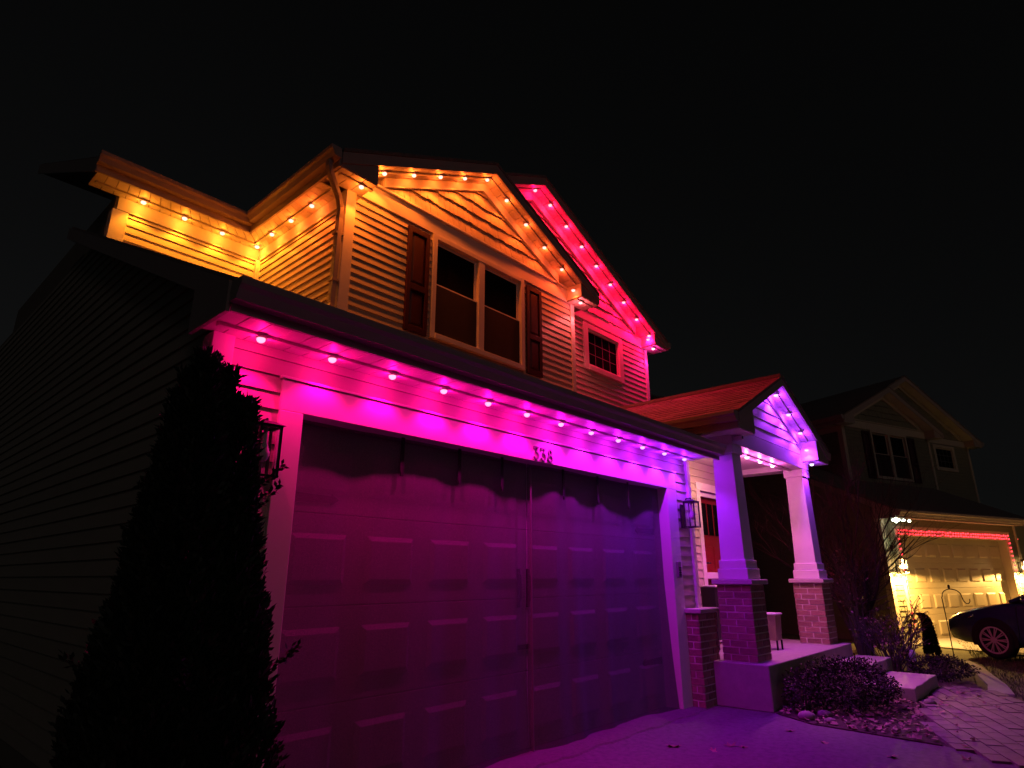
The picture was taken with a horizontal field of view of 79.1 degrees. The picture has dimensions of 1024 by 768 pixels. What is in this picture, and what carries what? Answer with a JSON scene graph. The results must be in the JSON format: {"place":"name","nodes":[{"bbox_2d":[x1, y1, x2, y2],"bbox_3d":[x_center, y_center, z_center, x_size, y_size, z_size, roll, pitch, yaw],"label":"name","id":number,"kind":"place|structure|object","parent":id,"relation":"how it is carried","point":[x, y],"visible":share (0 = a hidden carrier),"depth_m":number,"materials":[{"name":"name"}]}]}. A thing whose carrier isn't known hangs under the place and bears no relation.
{"place":"outdoors","nodes":[
{"label":"outdoors","id":0,"kind":"place"},
{"bbox_2d":[0,633,1023,767],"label":"ground","id":1,"kind":"structure","parent":0,"point":[967,656],"depth_m":10.95,"materials":[{"name":"soil"}]},
{"bbox_2d":[47,344,301,767],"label":"evergreen tree","id":2,"kind":"object","parent":1,"relation":"on","point":[181,634],"visible":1,"depth_m":2.53,"materials":[{"name":"green plant"}]},
{"bbox_2d":[0,143,852,767],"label":"house","id":3,"kind":"structure","parent":1,"relation":"on","point":[426,285],"depth_m":7.08,"materials":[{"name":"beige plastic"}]},
{"bbox_2d":[256,335,266,342],"bbox_3d":[-1.549,-0.272,3.827,0.062,0.039,0.064,-15,-23,40],"label":"soffit light","id":4,"kind":"object","parent":3,"relation":"attached to","point":[261,339],"visible":1,"depth_m":3.81,"materials":[{"name":"white metal"}]},
{"bbox_2d":[255,418,285,479],"bbox_3d":[-1.505,0.387,3.737,0.215,0.368,0.170,-15,-23,40],"label":"wall lantern","id":5,"kind":"object","parent":3,"relation":"attached to","point":[267,426],"depth_m":3.73,"materials":[{"name":"black paint"}]},
{"bbox_2d":[328,356,336,362],"bbox_3d":[-1.212,-0.162,4.184,0.062,0.039,0.064,-15,-23,40],"label":"soffit light","id":6,"kind":"object","parent":3,"relation":"attached to","point":[332,359],"visible":1,"depth_m":4.17,"materials":[{"name":"white glass"}]},
{"bbox_2d":[388,373,396,379],"bbox_3d":[-0.875,-0.051,4.541,0.062,0.039,0.064,-15,-23,40],"label":"soffit light","id":7,"kind":"object","parent":3,"relation":"attached to","point":[392,376],"visible":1,"depth_m":4.52,"materials":[{"name":"white glass"}]},
{"bbox_2d":[440,388,447,393],"bbox_3d":[-0.539,0.059,4.898,0.062,0.039,0.064,-15,-23,40],"label":"soffit light","id":8,"kind":"object","parent":3,"relation":"attached to","point":[443,390],"visible":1,"depth_m":4.88,"materials":[{"name":"white glass"}]},
{"bbox_2d":[271,420,679,767],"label":"garage screen","id":9,"kind":"object","parent":3,"relation":"hanging from","point":[414,618],"visible":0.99,"depth_m":4.90,"materials":[{"name":"grey"}]},
{"bbox_2d":[428,233,524,370],"bbox_3d":[-0.441,-1.077,8.544,0.110,1.455,1.795,-15,-23,40],"label":"window","id":10,"kind":"structure","parent":3,"relation":"in","point":[477,306],"depth_m":8.49,"materials":[{"name":"black glass"}]},
{"bbox_2d":[484,401,491,405],"bbox_3d":[-0.202,0.170,5.255,0.062,0.039,0.064,-15,-23,40],"label":"soffit light","id":11,"kind":"object","parent":3,"relation":"attached to","point":[487,403],"visible":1,"depth_m":5.24,"materials":[{"name":"white glass"}]},
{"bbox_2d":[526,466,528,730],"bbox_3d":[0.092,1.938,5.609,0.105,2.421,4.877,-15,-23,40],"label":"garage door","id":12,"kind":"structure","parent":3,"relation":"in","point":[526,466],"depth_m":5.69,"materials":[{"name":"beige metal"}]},
{"bbox_2d":[582,321,624,383],"bbox_3d":[1.634,-0.543,11.124,0.100,0.860,1.240,-15,-23,40],"label":"window","id":13,"kind":"structure","parent":3,"relation":"in","point":[603,351],"depth_m":11.12,"materials":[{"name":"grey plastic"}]},
{"bbox_2d":[680,498,700,528],"bbox_3d":[2.203,1.593,7.673,0.215,0.368,0.170,-15,-23,40],"label":"wall lantern","id":14,"kind":"object","parent":3,"relation":"attached to","point":[691,510],"depth_m":7.66,"materials":[{"name":"black paint"}]},
{"bbox_2d":[700,496,720,584],"bbox_3d":[3.086,2.790,9.513,0.056,2.128,0.940,-15,-23,40],"label":"entry door","id":15,"kind":"structure","parent":3,"relation":"in","point":[709,517],"depth_m":9.63,"materials":[{"name":"red wood"}]},
{"bbox_2d":[700,492,721,641],"bbox_3d":[3.167,2.756,9.447,0.105,2.153,0.996,-15,-23,40],"label":"storm door","id":16,"kind":"structure","parent":3,"relation":"in","point":[711,575],"depth_m":9.36,"materials":[{"name":"white plastic"}]},
{"bbox_2d":[699,585,722,649],"bbox_3d":[2.757,3.191,8.501,0.240,0.822,0.240,-15,-23,40],"label":"planter","id":17,"kind":"object","parent":3,"relation":"on","point":[709,596],"visible":0.42,"depth_m":8.48,"materials":[{"name":"black paint"}]},
{"bbox_2d":[733,435,742,440],"bbox_3d":[2.860,0.672,7.844,0.118,0.094,0.066,-15,-23,40],"label":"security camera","id":18,"kind":"object","parent":3,"relation":"attached to","point":[738,438],"visible":0.97,"depth_m":7.82,"materials":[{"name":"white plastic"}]},
{"bbox_2d":[767,612,783,649],"bbox_3d":[3.531,3.354,8.426,0.240,0.462,0.240,-15,-23,40],"label":"planter","id":19,"kind":"object","parent":3,"relation":"on","point":[774,625],"visible":0.54,"depth_m":8.36,"materials":[{"name":"white plastic"}]},
{"bbox_2d":[776,695,941,745],"bbox_3d":[3.836,3.538,6.609,1.580,0.050,2.070,-15,-23,40],"label":"planting bed","id":20,"kind":"object","parent":1,"relation":"on","point":[841,725],"visible":0.46,"depth_m":6.25,"materials":[{"name":"brown soil"}]},
{"bbox_2d":[781,666,827,712],"bbox_3d":[3.200,3.351,6.785,0.466,0.497,0.620,-15,-23,40],"label":"shrub","id":21,"kind":"object","parent":20,"relation":"on","point":[807,705],"visible":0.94,"depth_m":6.73,"materials":[{"name":"green plant"}]},
{"bbox_2d":[798,711,815,719],"bbox_3d":[3.033,3.417,6.388,0.168,0.096,0.182,-15,-23,40],"label":"garden stone","id":22,"kind":"object","parent":20,"relation":"on","point":[809,715],"visible":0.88,"depth_m":6.34,"materials":[{"name":"grey stone"}]},
{"bbox_2d":[817,710,831,717],"bbox_3d":[3.269,3.455,6.488,0.134,0.083,0.153,-15,-23,40],"label":"garden stone","id":23,"kind":"object","parent":20,"relation":"on","point":[821,713],"visible":0.83,"depth_m":6.45,"materials":[{"name":"grey stone"}]},
{"bbox_2d":[824,717,836,723],"bbox_3d":[3.183,3.372,6.199,0.107,0.070,0.108,3,-18,-9],"label":"garden stone","id":24,"kind":"object","parent":20,"relation":"on","point":[828,719],"visible":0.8,"depth_m":6.17,"materials":[{"name":"grey stone"}]},
{"bbox_2d":[798,653,905,714],"bbox_3d":[3.835,3.363,7.006,1.042,0.606,1.540,-15,-23,40],"label":"shrub","id":25,"kind":"object","parent":20,"relation":"on","point":[828,673],"visible":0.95,"depth_m":6.78,"materials":[{"name":"green plant"}]},
{"bbox_2d":[831,655,892,693],"bbox_3d":[4.770,3.945,8.448,0.466,0.325,1.450,-15,-23,40],"label":"step","id":26,"kind":"object","parent":1,"relation":"on","point":[886,663],"visible":0.28,"depth_m":8.62,"materials":[{"name":"grey concrete"}]},
{"bbox_2d":[862,671,937,701],"bbox_3d":[4.968,3.853,7.903,0.573,0.175,1.400,-15,-23,40],"label":"step","id":27,"kind":"object","parent":1,"relation":"on","point":[916,687],"visible":0.51,"depth_m":7.71,"materials":[{"name":"concrete"}]},
{"bbox_2d":[852,645,980,688],"bbox_3d":[5.618,5.115,11.648,5.800,0.040,4.960,-15,-23,40],"label":"planting bed","id":28,"kind":"object","parent":1,"relation":"on","point":[969,682],"visible":0.21,"depth_m":9.63,"materials":[{"name":"brown plant"}]},
{"bbox_2d":[821,542,898,655],"bbox_3d":[5.965,3.729,10.777,1.324,2.122,1.485,-15,-23,40],"label":"bush","id":29,"kind":"object","parent":28,"relation":"on","point":[858,614],"visible":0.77,"depth_m":10.71,"materials":[{"name":"brown plant"}]},
{"bbox_2d":[764,416,967,649],"bbox_3d":[7.355,2.958,12.807,3.834,4.840,2.927,7,-19,-23],"label":"bare tree","id":30,"kind":"object","parent":28,"relation":"on","point":[890,548],"visible":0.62,"depth_m":12.81,"materials":[{"name":"brown plant"}]},
{"bbox_2d":[845,611,931,671],"bbox_3d":[5.879,4.048,9.756,1.172,0.914,1.324,-15,-23,40],"label":"bush","id":31,"kind":"object","parent":28,"relation":"on","point":[891,649],"visible":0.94,"depth_m":9.70,"materials":[{"name":"brown plant"}]},
{"bbox_2d":[869,594,934,659],"bbox_3d":[7.021,4.397,11.257,1.190,1.132,1.381,-15,-23,40],"label":"bush","id":32,"kind":"object","parent":28,"relation":"on","point":[910,620],"visible":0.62,"depth_m":11.01,"materials":[{"name":"brown plant"}]},
{"bbox_2d":[908,649,916,672],"bbox_3d":[6.181,4.278,9.543,0.097,0.355,0.100,-15,-23,40],"label":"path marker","id":33,"kind":"object","parent":28,"relation":"on","point":[914,654],"visible":0.59,"depth_m":9.54,"materials":[{"name":"grey plastic"}]},
{"bbox_2d":[915,612,941,655],"bbox_3d":[7.848,4.710,11.680,0.330,0.772,0.339,-15,-23,40],"label":"dwarf conifer","id":34,"kind":"object","parent":28,"relation":"on","point":[930,634],"visible":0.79,"depth_m":11.60,"materials":[{"name":"green plant"}]},
{"bbox_2d":[903,653,981,683],"bbox_3d":[6.196,4.077,8.925,0.938,0.380,1.411,-15,-23,40],"label":"shrub","id":35,"kind":"object","parent":28,"relation":"on","point":[942,675],"visible":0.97,"depth_m":8.83,"materials":[{"name":"green plant"}]},
{"bbox_2d":[941,585,970,654],"bbox_3d":[8.134,4.326,11.251,0.438,1.310,0.040,-15,-23,40],"label":"shepherd hook","id":36,"kind":"object","parent":28,"relation":"on","point":[948,586],"visible":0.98,"depth_m":11.38,"materials":[{"name":"black paint"}]},
{"bbox_2d":[964,661,1014,696],"bbox_3d":[7.186,4.431,9.411,0.294,0.040,3.665,-10,-20,29],"label":"garden edging","id":37,"kind":"object","parent":1,"relation":"on","point":[989,680],"visible":0.85,"depth_m":8.80,"materials":[{"name":"grey concrete"}]},
{"bbox_2d":[957,641,1023,699],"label":"grass","id":38,"kind":"structure","parent":1,"relation":"on","point":[978,653],"depth_m":10.26,"materials":[{"name":"green plant"}]},
{"bbox_2d":[0,0,1023,516],"label":"sky","id":39,"kind":"structure","parent":0,"point":[826,196],"materials":[{"name":"black"}]},
{"bbox_2d":[539,705,1017,767],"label":"driveway","id":40,"kind":"structure","parent":0,"point":[768,739],"depth_m":5.29,"materials":[{"name":"concrete"}]},
{"bbox_2d":[485,706,708,767],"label":"garage apron","id":41,"kind":"object","parent":40,"relation":"on","point":[588,743],"visible":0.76,"depth_m":5.53,"materials":[{"name":"concrete"}]},
{"bbox_2d":[724,742,737,746],"bbox_3d":[1.905,3.144,5.412,0.120,0.024,0.114,-2,-17,7],"label":"fallen leaf","id":42,"kind":"object","parent":40,"relation":"on","point":[729,744],"visible":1,"depth_m":5.41,"materials":[{"name":"brown plant"}]},
{"bbox_2d":[744,436,891,655],"bbox_3d":[5.498,2.911,11.383,2.878,4.090,3.498,-5,-18,16],"label":"bare tree","id":43,"kind":"object","parent":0,"point":[865,585],"visible":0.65,"depth_m":10.94,"materials":[{"name":"brown plant"}]},
{"bbox_2d":[650,375,1023,642],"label":"neighbour house","id":44,"kind":"structure","parent":0,"point":[907,417],"depth_m":17.14,"materials":[{"name":"beige"}]},
{"bbox_2d":[869,430,913,481],"bbox_3d":[11.496,2.194,18.804,1.795,1.455,0.110,9,-19,-27],"label":"window","id":45,"kind":"structure","parent":44,"relation":"in","point":[888,444],"depth_m":18.81,"materials":[{"name":"black glass"}]},
{"bbox_2d":[888,518,910,522],"bbox_3d":[9.117,3.204,14.543,0.740,0.115,0.122,9,-19,-27],"label":"flood light","id":46,"kind":"object","parent":44,"relation":"attached to","point":[897,519],"visible":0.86,"depth_m":14.46,"materials":[{"name":"black paint"}]},
{"bbox_2d":[896,557,909,572],"bbox_3d":[9.104,4.218,14.479,0.176,0.386,0.225,9,-19,-27],"label":"wall lantern","id":47,"kind":"object","parent":44,"relation":"attached to","point":[904,566],"depth_m":14.45,"materials":[{"name":"black paint"}]},
{"bbox_2d":[932,444,958,472],"bbox_3d":[14.342,2.468,20.555,1.240,0.860,0.100,9,-19,-27],"label":"window","id":48,"kind":"structure","parent":44,"relation":"in","point":[946,457],"depth_m":20.57,"materials":[{"name":"grey plastic"}]},
{"bbox_2d":[900,537,1010,639],"bbox_3d":[11.340,5.195,15.819,4.877,2.421,0.085,9,-19,-27],"label":"garage door","id":49,"kind":"structure","parent":44,"relation":"in","point":[973,568],"depth_m":15.82,"materials":[{"name":"white metal"}]},
{"bbox_2d":[898,529,1021,625],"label":"string lights","id":50,"kind":"object","parent":44,"relation":"attached to","point":[958,536],"visible":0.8,"depth_m":16.05,"materials":[{"name":"red plastic"}]},
{"bbox_2d":[1018,560,1023,573],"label":"wall lantern","id":51,"kind":"object","parent":44,"relation":"attached to","point":[1020,567],"depth_m":17.01,"materials":[{"name":"black paint"}]},
{"bbox_2d":[892,637,1023,655],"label":"driveway","id":52,"kind":"structure","parent":0,"point":[945,643],"depth_m":13.42,"materials":[{"name":"grey concrete"}]},
{"bbox_2d":[948,594,1023,659],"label":"parked car","id":53,"kind":"object","parent":52,"relation":"on","point":[995,631],"visible":1,"depth_m":11.25,"materials":[{"name":"black paint"}]},
{"bbox_2d":[916,685,1023,767],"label":"path","id":54,"kind":"structure","parent":0,"point":[997,733],"depth_m":6.18,"materials":[{"name":"grey stone"}]},
{"bbox_2d":[780,689,1005,746],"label":"leaf litter","id":55,"kind":"object","parent":54,"relation":"on","point":[914,735],"visible":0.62,"depth_m":6.40,"materials":[{"name":"brown plant"}]},
{"bbox_2d":[924,699,936,703],"bbox_3d":[4.780,3.641,7.090,0.124,0.079,0.134,-15,-23,40],"label":"garden stone","id":56,"kind":"object","parent":54,"relation":"on","point":[928,701],"visible":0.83,"depth_m":7.06,"materials":[{"name":"grey stone"}]}
]}

